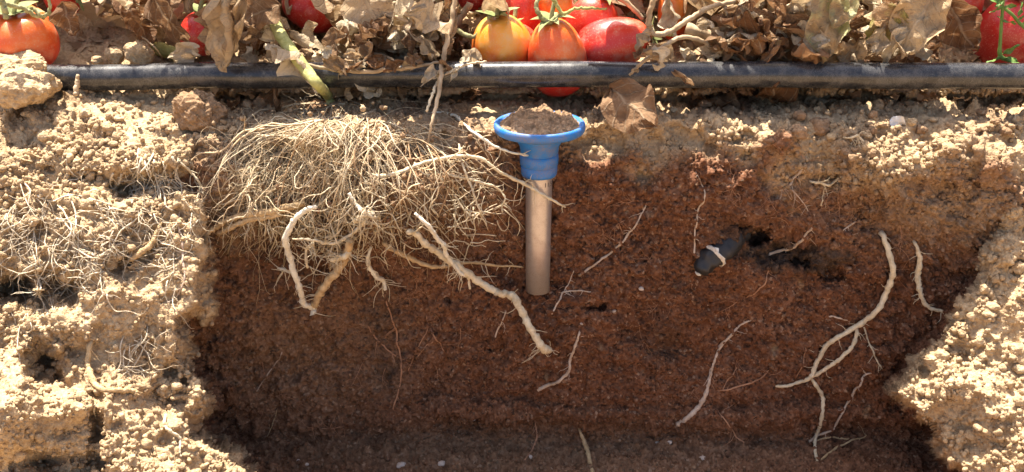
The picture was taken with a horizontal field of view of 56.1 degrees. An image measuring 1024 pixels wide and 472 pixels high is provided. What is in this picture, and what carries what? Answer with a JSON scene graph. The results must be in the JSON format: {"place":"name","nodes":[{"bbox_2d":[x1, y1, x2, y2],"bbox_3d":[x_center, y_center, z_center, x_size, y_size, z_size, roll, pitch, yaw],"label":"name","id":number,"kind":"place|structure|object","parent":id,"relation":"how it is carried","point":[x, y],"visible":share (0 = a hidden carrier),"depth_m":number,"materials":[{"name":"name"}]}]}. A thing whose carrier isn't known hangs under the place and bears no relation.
{"place":"outdoors","nodes":[
{"label":"outdoors","id":0,"kind":"place"},
{"bbox_2d":[0,0,1023,471],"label":"trench wall","id":1,"kind":"structure","parent":0,"point":[322,404],"depth_m":0.92,"materials":[{"name":"soil"}]},
{"bbox_2d":[0,49,46,74],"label":"soil clod","id":2,"kind":"object","parent":1,"relation":"on","point":[28,58],"visible":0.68,"depth_m":0.88,"materials":[{"name":"soil"}]},
{"bbox_2d":[20,110,31,117],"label":"soil clod","id":3,"kind":"object","parent":1,"relation":"on","point":[24,114],"visible":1,"depth_m":0.88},
{"bbox_2d":[21,152,40,161],"bbox_3d":[-0.416,-0.067,0.844,0.031,0.008,0.018,18,0,-4],"label":"fallen leaf","id":4,"kind":"object","parent":1,"relation":"on","point":[31,155],"visible":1,"depth_m":0.84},
{"bbox_2d":[0,67,62,109],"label":"soil clod","id":5,"kind":"object","parent":1,"relation":"on","point":[20,87],"visible":1,"depth_m":0.86,"materials":[{"name":"soil"}]},
{"bbox_2d":[37,128,50,134],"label":"soil clod","id":6,"kind":"object","parent":1,"relation":"on","point":[46,130],"visible":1,"depth_m":0.86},
{"bbox_2d":[0,0,126,95],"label":"tomato plant","id":7,"kind":"object","parent":1,"relation":"on","point":[64,16],"visible":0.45,"depth_m":0.90,"materials":[{"name":"brown plant"}]},
{"bbox_2d":[0,0,59,64],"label":"tomato","id":8,"kind":"object","parent":7,"relation":"hanging from","point":[21,30],"visible":0.56,"depth_m":0.90,"materials":[{"name":"food"}]},
{"bbox_2d":[43,0,83,12],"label":"tomato","id":9,"kind":"object","parent":1,"relation":"on","point":[55,3],"visible":0.42,"depth_m":0.96,"materials":[{"name":"food"}]},
{"bbox_2d":[79,108,90,118],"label":"soil clod","id":10,"kind":"object","parent":1,"relation":"on","point":[84,112],"visible":1,"depth_m":0.88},
{"bbox_2d":[91,56,102,63],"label":"soil clod","id":11,"kind":"object","parent":1,"relation":"on","point":[96,59],"visible":0.75,"depth_m":0.93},
{"bbox_2d":[93,404,102,430],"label":"root","id":12,"kind":"object","parent":1,"relation":"attached to","point":[97,426],"visible":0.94,"depth_m":0.78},
{"bbox_2d":[0,176,213,374],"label":"fine root web","id":13,"kind":"object","parent":1,"relation":"attached to","point":[77,248],"visible":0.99,"depth_m":0.81},
{"bbox_2d":[102,121,113,132],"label":"soil clod","id":14,"kind":"object","parent":1,"relation":"on","point":[107,126],"visible":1,"depth_m":0.86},
{"bbox_2d":[82,340,142,405],"bbox_3d":[-0.330,0.114,0.793,0.054,0.049,0.036,21,31,40],"label":"root","id":15,"kind":"object","parent":1,"relation":"attached to","point":[95,384],"visible":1,"depth_m":0.79,"materials":[{"name":"plant"}]},
{"bbox_2d":[104,46,124,63],"bbox_3d":[-0.388,-0.176,0.939,0.019,0.019,0.017,-1,23,-1],"label":"soil clod","id":16,"kind":"object","parent":1,"relation":"on","point":[114,55],"visible":0.92,"depth_m":0.93,"materials":[{"name":"soil"}]},
{"bbox_2d":[113,115,124,121],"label":"soil clod","id":17,"kind":"object","parent":1,"relation":"on","point":[119,118],"visible":1,"depth_m":0.88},
{"bbox_2d":[48,148,198,223],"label":"fine roots","id":18,"kind":"object","parent":1,"relation":"on","point":[141,179],"visible":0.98,"depth_m":0.84,"materials":[{"name":"plant"}]},
{"bbox_2d":[123,40,154,63],"bbox_3d":[-0.362,-0.177,0.932,0.029,0.027,0.026,20,30,39],"label":"soil clod","id":19,"kind":"object","parent":1,"relation":"on","point":[139,52],"visible":0.94,"depth_m":0.93,"materials":[{"name":"soil"}]},
{"bbox_2d":[118,222,162,266],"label":"root","id":20,"kind":"object","parent":1,"relation":"attached to","point":[145,249],"visible":0.98,"depth_m":0.82,"materials":[{"name":"plant"}]},
{"bbox_2d":[105,198,218,379],"bbox_3d":[-0.295,0.045,0.833,0.058,0.155,0.140,8,24,18],"label":"fine root web","id":21,"kind":"object","parent":1,"relation":"attached to","point":[140,342],"visible":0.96,"depth_m":0.81},
{"bbox_2d":[162,414,181,456],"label":"root","id":22,"kind":"object","parent":1,"relation":"on","point":[178,436],"visible":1,"depth_m":0.79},
{"bbox_2d":[167,212,185,302],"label":"root","id":23,"kind":"object","parent":1,"relation":"attached to","point":[183,264],"visible":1,"depth_m":0.82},
{"bbox_2d":[179,158,207,199],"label":"root","id":24,"kind":"object","parent":1,"relation":"attached to","point":[194,176],"visible":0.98,"depth_m":0.86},
{"bbox_2d":[180,0,210,55],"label":"tomato","id":25,"kind":"object","parent":1,"relation":"on","point":[191,27],"visible":0.32,"depth_m":0.94,"materials":[{"name":"food"}]},
{"bbox_2d":[171,89,227,133],"bbox_3d":[-0.289,-0.115,0.889,0.045,0.039,0.041,-17,28,-34],"label":"soil clod","id":26,"kind":"object","parent":1,"relation":"on","point":[192,109],"visible":0.97,"depth_m":0.88,"materials":[{"name":"soil"}]},
{"bbox_2d":[92,0,313,72],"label":"tomato plant","id":27,"kind":"object","parent":1,"relation":"on","point":[222,35],"visible":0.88,"depth_m":0.90,"materials":[{"name":"brown plant"}]},
{"bbox_2d":[228,126,237,133],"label":"soil clod","id":28,"kind":"object","parent":1,"relation":"on","point":[232,128],"visible":0.98,"depth_m":0.88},
{"bbox_2d":[227,96,239,109],"bbox_3d":[-0.271,-0.130,0.936,0.012,0.013,0.021,4,23,10],"label":"fallen leaf","id":29,"kind":"object","parent":1,"relation":"on","point":[232,104],"visible":0.99,"depth_m":0.93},
{"bbox_2d":[251,96,267,107],"bbox_3d":[-0.244,-0.128,0.929,0.016,0.014,0.014,6,24,14],"label":"soil clod","id":30,"kind":"object","parent":1,"relation":"on","point":[259,101],"visible":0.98,"depth_m":0.93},
{"bbox_2d":[256,352,281,390],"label":"root","id":31,"kind":"object","parent":1,"relation":"attached to","point":[268,372],"visible":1,"depth_m":0.98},
{"bbox_2d":[191,95,510,264],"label":"clinging crumbs","id":32,"kind":"object","parent":1,"relation":"on","point":[382,108],"visible":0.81,"depth_m":0.85,"materials":[{"name":"soil"}]},
{"bbox_2d":[190,0,573,362],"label":"tomato plant","id":33,"kind":"object","parent":1,"relation":"on","point":[265,22],"visible":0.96,"depth_m":0.86,"materials":[{"name":"beige plant"}]},
{"bbox_2d":[284,0,486,142],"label":"tomato plant","id":34,"kind":"object","parent":1,"relation":"on","point":[403,33],"visible":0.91,"depth_m":0.89,"materials":[{"name":"brown plant"}]},
{"bbox_2d":[281,0,332,33],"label":"tomato","id":35,"kind":"object","parent":34,"relation":"hanging from","point":[302,12],"visible":0.64,"depth_m":0.99,"materials":[{"name":"food"}]},
{"bbox_2d":[368,301,411,409],"bbox_3d":[-0.124,0.118,0.968,0.044,0.125,0.014,2,23,5],"label":"root","id":36,"kind":"object","parent":1,"relation":"attached to","point":[394,329],"visible":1,"depth_m":0.97,"materials":[{"name":"plant"}]},
{"bbox_2d":[397,462,405,468],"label":"pebble","id":37,"kind":"object","parent":1,"relation":"on","point":[400,465],"visible":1,"depth_m":0.96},
{"bbox_2d":[408,316,443,369],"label":"root","id":38,"kind":"object","parent":1,"relation":"attached to","point":[427,344],"visible":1,"depth_m":0.96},
{"bbox_2d":[438,460,444,466],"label":"pebble","id":39,"kind":"object","parent":1,"relation":"on","point":[441,463],"visible":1,"depth_m":0.96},
{"bbox_2d":[458,0,483,11],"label":"tomato","id":40,"kind":"object","parent":1,"relation":"on","point":[477,4],"visible":0.51,"depth_m":1.01,"materials":[{"name":"food"}]},
{"bbox_2d":[462,88,480,100],"bbox_3d":[-0.040,-0.139,0.939,0.015,0.015,0.030,-12,5,-11],"label":"fallen leaf","id":41,"kind":"object","parent":1,"relation":"on","point":[470,94],"visible":0.98,"depth_m":0.94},
{"bbox_2d":[495,311,505,336],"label":"root","id":42,"kind":"object","parent":1,"relation":"attached to","point":[500,325],"visible":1,"depth_m":0.94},
{"bbox_2d":[0,87,1023,471],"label":"soil crumbs","id":43,"kind":"object","parent":1,"relation":"on","point":[8,181],"visible":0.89,"depth_m":0.88,"materials":[{"name":"soil"}]},
{"bbox_2d":[0,87,1023,471],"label":"soil granules","id":44,"kind":"object","parent":1,"relation":"on","point":[938,391],"visible":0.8,"depth_m":0.86,"materials":[{"name":"soil"}]},
{"bbox_2d":[513,8,532,35],"bbox_3d":[0.013,-0.193,0.954,0.041,0.068,0.039,0,23,0],"label":"tomato","id":45,"kind":"object","parent":1,"relation":"on","point":[529,29],"visible":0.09,"depth_m":0.94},
{"bbox_2d":[506,0,540,30],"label":"tomato","id":46,"kind":"object","parent":1,"relation":"on","point":[526,11],"visible":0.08,"depth_m":0.96,"materials":[{"name":"food"}]},
{"bbox_2d":[524,422,537,459],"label":"root","id":47,"kind":"object","parent":1,"relation":"attached to","point":[536,439],"visible":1,"depth_m":0.99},
{"bbox_2d":[47,61,1023,90],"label":"drip pipe","id":48,"kind":"object","parent":1,"relation":"on","point":[535,74],"visible":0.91,"depth_m":0.89,"materials":[{"name":"plastic"}]},
{"bbox_2d":[494,111,585,294],"bbox_3d":[0.025,-0.025,0.887,0.082,0.166,0.082,0,23,0],"label":"soil probe","id":49,"kind":"object","parent":1,"relation":"on","point":[539,163],"visible":0.84,"depth_m":0.87,"materials":[{"name":"blue plastic"}]},
{"bbox_2d":[500,103,579,134],"bbox_3d":[0.025,-0.105,0.853,0.077,0.016,0.077,0,23,0],"label":"soil heap","id":50,"kind":"object","parent":49,"relation":"on","point":[543,119],"visible":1,"depth_m":0.84,"materials":[{"name":"soil"}]},
{"bbox_2d":[61,12,1023,106],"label":"leaf litter","id":51,"kind":"object","parent":1,"relation":"on","point":[459,98],"visible":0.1,"depth_m":0.95,"materials":[{"name":"plant"}]},
{"bbox_2d":[537,331,583,391],"bbox_3d":[0.047,0.124,0.945,0.047,0.076,0.016,5,24,12],"label":"root","id":52,"kind":"object","parent":1,"relation":"attached to","point":[544,386],"visible":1,"depth_m":0.94,"materials":[{"name":"plant"}]},
{"bbox_2d":[478,0,659,72],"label":"tomato plant","id":53,"kind":"object","parent":1,"relation":"on","point":[633,9],"visible":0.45,"depth_m":0.90,"materials":[{"name":"plant"}]},
{"bbox_2d":[471,7,530,61],"bbox_3d":[-0.009,-0.197,0.931,0.060,0.088,0.060,0,23,0],"label":"tomato","id":54,"kind":"object","parent":53,"relation":"hanging from","point":[500,36],"visible":0.68,"depth_m":0.91,"materials":[{"name":"food"}]},
{"bbox_2d":[528,2,586,96],"bbox_3d":[0.044,-0.184,0.923,0.058,0.101,0.059,0,23,0],"label":"tomato","id":55,"kind":"object","parent":53,"relation":"hanging from","point":[559,39],"visible":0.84,"depth_m":0.90,"materials":[{"name":"food"}]},
{"bbox_2d":[538,0,572,19],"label":"tomato","id":56,"kind":"object","parent":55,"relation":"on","point":[564,5],"visible":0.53,"depth_m":0.92,"materials":[{"name":"food"}]},
{"bbox_2d":[578,17,673,60],"bbox_3d":[0.107,-0.187,0.938,0.098,0.061,0.055,0,23,0],"label":"tomato","id":57,"kind":"object","parent":53,"relation":"hanging from","point":[610,39],"visible":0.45,"depth_m":0.92,"materials":[{"name":"food"}]},
{"bbox_2d":[551,271,590,313],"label":"root","id":58,"kind":"object","parent":1,"relation":"on","point":[566,291],"visible":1,"depth_m":0.92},
{"bbox_2d":[578,428,594,471],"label":"root","id":59,"kind":"object","parent":1,"relation":"attached to","point":[586,449],"visible":1,"depth_m":0.97,"materials":[{"name":"plant"}]},
{"bbox_2d":[565,0,618,32],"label":"tomato","id":60,"kind":"object","parent":1,"relation":"on","point":[580,20],"visible":0.35,"depth_m":0.95,"materials":[{"name":"food"}]},
{"bbox_2d":[599,120,607,127],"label":"soil clod","id":61,"kind":"object","parent":1,"relation":"on","point":[604,123],"visible":1,"depth_m":0.88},
{"bbox_2d":[235,130,976,441],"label":"stray rootlets","id":62,"kind":"object","parent":1,"relation":"attached to","point":[458,343],"visible":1,"depth_m":0.91,"materials":[{"name":"plant"}]},
{"bbox_2d":[578,205,645,276],"bbox_3d":[0.095,0.006,0.904,0.063,0.077,0.017,0,23,0],"label":"root","id":63,"kind":"object","parent":1,"relation":"attached to","point":[608,254],"visible":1,"depth_m":0.90,"materials":[{"name":"plant"}]},
{"bbox_2d":[600,77,657,133],"bbox_3d":[0.105,-0.113,0.852,0.049,0.036,0.065,-35,72,-5],"label":"fallen leaf","id":64,"kind":"object","parent":1,"relation":"on","point":[627,105],"visible":1,"depth_m":0.85,"materials":[{"name":"plant"}]},
{"bbox_2d":[658,0,686,40],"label":"tomato","id":65,"kind":"object","parent":1,"relation":"on","point":[678,6],"visible":0.45,"depth_m":0.97,"materials":[{"name":"food"}]},
{"bbox_2d":[669,107,677,112],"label":"soil clod","id":66,"kind":"object","parent":1,"relation":"on","point":[673,109],"visible":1,"depth_m":0.92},
{"bbox_2d":[693,172,705,252],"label":"root","id":67,"kind":"object","parent":1,"relation":"attached to","point":[697,217],"visible":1,"depth_m":0.88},
{"bbox_2d":[698,100,712,107],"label":"soil clod","id":68,"kind":"object","parent":1,"relation":"on","point":[705,103],"visible":1,"depth_m":0.93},
{"bbox_2d":[676,320,750,426],"bbox_3d":[0.206,0.138,0.964,0.080,0.117,0.015,-8,24,-18],"label":"root","id":69,"kind":"object","parent":1,"relation":"attached to","point":[693,412],"visible":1,"depth_m":0.96,"materials":[{"name":"plant"}]},
{"bbox_2d":[694,228,750,275],"bbox_3d":[0.202,0.013,0.914,0.072,0.040,0.030,-20,30,-39],"label":"charred stub","id":70,"kind":"object","parent":1,"relation":"on","point":[710,259],"visible":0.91,"depth_m":0.90,"materials":[{"name":"wood"}]},
{"bbox_2d":[701,88,744,114],"bbox_3d":[0.207,-0.132,0.934,0.030,0.026,0.054,-20,30,-38],"label":"fallen leaf","id":71,"kind":"object","parent":1,"relation":"on","point":[731,97],"visible":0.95,"depth_m":0.94,"materials":[{"name":"plant"}]},
{"bbox_2d":[628,0,830,99],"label":"tomato plant","id":72,"kind":"object","parent":1,"relation":"on","point":[733,30],"visible":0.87,"depth_m":0.91,"materials":[{"name":"brown plant"}]},
{"bbox_2d":[717,409,743,447],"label":"root","id":73,"kind":"object","parent":1,"relation":"attached to","point":[732,430],"visible":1,"depth_m":0.98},
{"bbox_2d":[716,367,768,390],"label":"root","id":74,"kind":"object","parent":1,"relation":"attached to","point":[723,389],"visible":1,"depth_m":0.96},
{"bbox_2d":[746,259,776,297],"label":"root","id":75,"kind":"object","parent":1,"relation":"attached to","point":[764,283],"visible":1,"depth_m":0.93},
{"bbox_2d":[751,81,797,101],"bbox_3d":[0.251,-0.143,0.926,0.042,0.034,0.060,17,28,34],"label":"fallen leaf","id":76,"kind":"object","parent":1,"relation":"on","point":[788,94],"visible":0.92,"depth_m":0.93,"materials":[{"name":"plant"}]},
{"bbox_2d":[768,227,815,255],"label":"root","id":77,"kind":"object","parent":1,"relation":"attached to","point":[795,245],"visible":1,"depth_m":0.93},
{"bbox_2d":[780,156,810,211],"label":"root","id":78,"kind":"object","parent":1,"relation":"attached to","point":[794,177],"visible":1,"depth_m":0.90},
{"bbox_2d":[791,124,807,139],"bbox_3d":[0.260,-0.095,0.877,0.020,0.016,0.017,0,23,0],"label":"soil clod","id":79,"kind":"object","parent":1,"relation":"on","point":[799,131],"visible":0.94,"depth_m":0.87,"materials":[{"name":"soil"}]},
{"bbox_2d":[793,110,806,120],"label":"soil clod","id":80,"kind":"object","parent":1,"relation":"on","point":[799,115],"visible":1,"depth_m":0.89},
{"bbox_2d":[804,94,833,104],"bbox_3d":[0.307,-0.139,0.960,0.031,0.018,0.020,4,23,8],"label":"fallen leaf","id":81,"kind":"object","parent":1,"relation":"on","point":[824,99],"visible":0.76,"depth_m":0.96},
{"bbox_2d":[809,117,829,135],"bbox_3d":[0.287,-0.102,0.903,0.024,0.022,0.022,6,24,15],"label":"soil clod","id":82,"kind":"object","parent":1,"relation":"on","point":[821,126],"visible":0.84,"depth_m":0.89,"materials":[{"name":"soil"}]},
{"bbox_2d":[809,176,841,205],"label":"root","id":83,"kind":"object","parent":1,"relation":"attached to","point":[823,183],"visible":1,"depth_m":0.90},
{"bbox_2d":[826,133,838,140],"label":"soil clod","id":84,"kind":"object","parent":1,"relation":"on","point":[831,136],"visible":1,"depth_m":0.89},
{"bbox_2d":[775,230,895,460],"bbox_3d":[0.321,0.111,0.942,0.102,0.240,0.045,-4,23,-10],"label":"root","id":85,"kind":"object","parent":1,"relation":"attached to","point":[876,310],"visible":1,"depth_m":0.95,"materials":[{"name":"plant"}]},
{"bbox_2d":[829,315,847,320],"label":"root","id":86,"kind":"object","parent":1,"relation":"attached to","point":[838,317],"visible":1,"depth_m":0.94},
{"bbox_2d":[807,370,871,441],"bbox_3d":[0.333,0.173,0.977,0.062,0.088,0.011,-1,23,-3],"label":"root","id":87,"kind":"object","parent":1,"relation":"attached to","point":[845,406],"visible":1,"depth_m":0.98,"materials":[{"name":"plant"}]},
{"bbox_2d":[817,426,866,459],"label":"root","id":88,"kind":"object","parent":1,"relation":"attached to","point":[833,449],"visible":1,"depth_m":0.99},
{"bbox_2d":[843,221,856,238],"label":"root","id":89,"kind":"object","parent":1,"relation":"attached to","point":[848,226],"visible":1,"depth_m":0.91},
{"bbox_2d":[843,131,863,146],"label":"root","id":90,"kind":"object","parent":1,"relation":"attached to","point":[858,137],"visible":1,"depth_m":0.87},
{"bbox_2d":[767,0,951,94],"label":"tomato plant","id":91,"kind":"object","parent":1,"relation":"on","point":[886,29],"visible":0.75,"depth_m":0.89,"materials":[{"name":"brown plant"}]},
{"bbox_2d":[862,131,871,137],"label":"soil clod","id":92,"kind":"object","parent":1,"relation":"on","point":[866,135],"visible":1,"depth_m":0.88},
{"bbox_2d":[867,125,877,134],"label":"soil clod","id":93,"kind":"object","parent":1,"relation":"on","point":[873,129],"visible":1,"depth_m":0.88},
{"bbox_2d":[868,110,877,118],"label":"soil clod","id":94,"kind":"object","parent":1,"relation":"on","point":[872,113],"visible":1,"depth_m":0.89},
{"bbox_2d":[872,99,883,103],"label":"soil clod","id":95,"kind":"object","parent":1,"relation":"on","point":[877,100],"visible":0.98,"depth_m":0.93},
{"bbox_2d":[889,116,905,125],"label":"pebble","id":96,"kind":"object","parent":1,"relation":"on","point":[896,120],"visible":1,"depth_m":0.89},
{"bbox_2d":[907,118,917,126],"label":"soil clod","id":97,"kind":"object","parent":1,"relation":"on","point":[912,122],"visible":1,"depth_m":0.89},
{"bbox_2d":[898,89,939,103],"bbox_3d":[0.401,-0.136,0.949,0.040,0.020,0.014,18,29,37],"label":"fallen leaf","id":98,"kind":"object","parent":1,"relation":"on","point":[927,97],"visible":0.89,"depth_m":0.94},
{"bbox_2d":[915,124,928,133],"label":"soil clod","id":99,"kind":"object","parent":1,"relation":"on","point":[921,129],"visible":1,"depth_m":0.89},
{"bbox_2d":[909,240,943,322],"bbox_3d":[0.400,0.045,0.914,0.050,0.081,0.015,6,24,14],"label":"root","id":100,"kind":"object","parent":1,"relation":"attached to","point":[917,277],"visible":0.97,"depth_m":0.92,"materials":[{"name":"plant"}]},
{"bbox_2d":[888,0,985,62],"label":"tomato plant","id":101,"kind":"object","parent":1,"relation":"on","point":[964,18],"visible":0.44,"depth_m":0.92,"materials":[{"name":"brown plant"}]},
{"bbox_2d":[934,349,949,360],"bbox_3d":[0.392,0.109,0.875,0.013,0.010,0.011,17,28,35],"label":"soil clod","id":102,"kind":"object","parent":1,"relation":"on","point":[941,354],"visible":1,"depth_m":0.87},
{"bbox_2d":[964,429,975,440],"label":"soil clod","id":103,"kind":"object","parent":1,"relation":"on","point":[970,436],"visible":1,"depth_m":0.86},
{"bbox_2d":[965,0,983,12],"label":"tomato","id":104,"kind":"object","parent":1,"relation":"on","point":[979,4],"visible":0.07,"depth_m":0.96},
{"bbox_2d":[969,334,986,346],"bbox_3d":[0.421,0.095,0.868,0.014,0.011,0.014,5,23,11],"label":"soil clod","id":105,"kind":"object","parent":1,"relation":"on","point":[978,342],"visible":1,"depth_m":0.86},
{"bbox_2d":[975,108,987,115],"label":"soil clod","id":106,"kind":"object","parent":1,"relation":"on","point":[983,111],"visible":1,"depth_m":0.91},
{"bbox_2d":[979,284,989,294],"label":"soil clod","id":107,"kind":"object","parent":1,"relation":"on","point":[984,289],"visible":1,"depth_m":0.87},
{"bbox_2d":[984,0,993,8],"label":"tomato","id":108,"kind":"object","parent":1,"relation":"on","point":[987,3],"visible":0.17,"depth_m":1.01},
{"bbox_2d":[982,310,996,317],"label":"soil clod","id":109,"kind":"object","parent":1,"relation":"on","point":[988,314],"visible":1,"depth_m":0.86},
{"bbox_2d":[985,301,1000,310],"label":"soil clod","id":110,"kind":"object","parent":1,"relation":"on","point":[992,306],"visible":1,"depth_m":0.86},
{"bbox_2d":[991,117,1000,124],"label":"soil clod","id":111,"kind":"object","parent":1,"relation":"on","point":[996,121],"visible":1,"depth_m":0.88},
{"bbox_2d":[973,0,1023,62],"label":"tomato","id":112,"kind":"object","parent":1,"relation":"on","point":[1012,35],"visible":0.58,"depth_m":0.94,"materials":[{"name":"food"}]},
{"bbox_2d":[986,0,1023,62],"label":"green weed","id":113,"kind":"object","parent":1,"relation":"on","point":[1003,7],"visible":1,"depth_m":0.90,"materials":[{"name":"plant"}]},
{"bbox_2d":[998,126,1011,135],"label":"soil clod","id":114,"kind":"object","parent":1,"relation":"on","point":[1004,130],"visible":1,"depth_m":0.88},
{"bbox_2d":[1007,342,1023,353],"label":"soil clod","id":115,"kind":"object","parent":1,"relation":"on","point":[1013,347],"visible":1,"depth_m":0.85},
{"bbox_2d":[1011,262,1023,274],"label":"soil clod","id":116,"kind":"object","parent":1,"relation":"on","point":[1017,268],"visible":1,"depth_m":0.87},
{"bbox_2d":[1011,363,1023,373],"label":"soil clod","id":117,"kind":"object","parent":1,"relation":"on","point":[1017,368],"visible":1,"depth_m":0.85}
]}

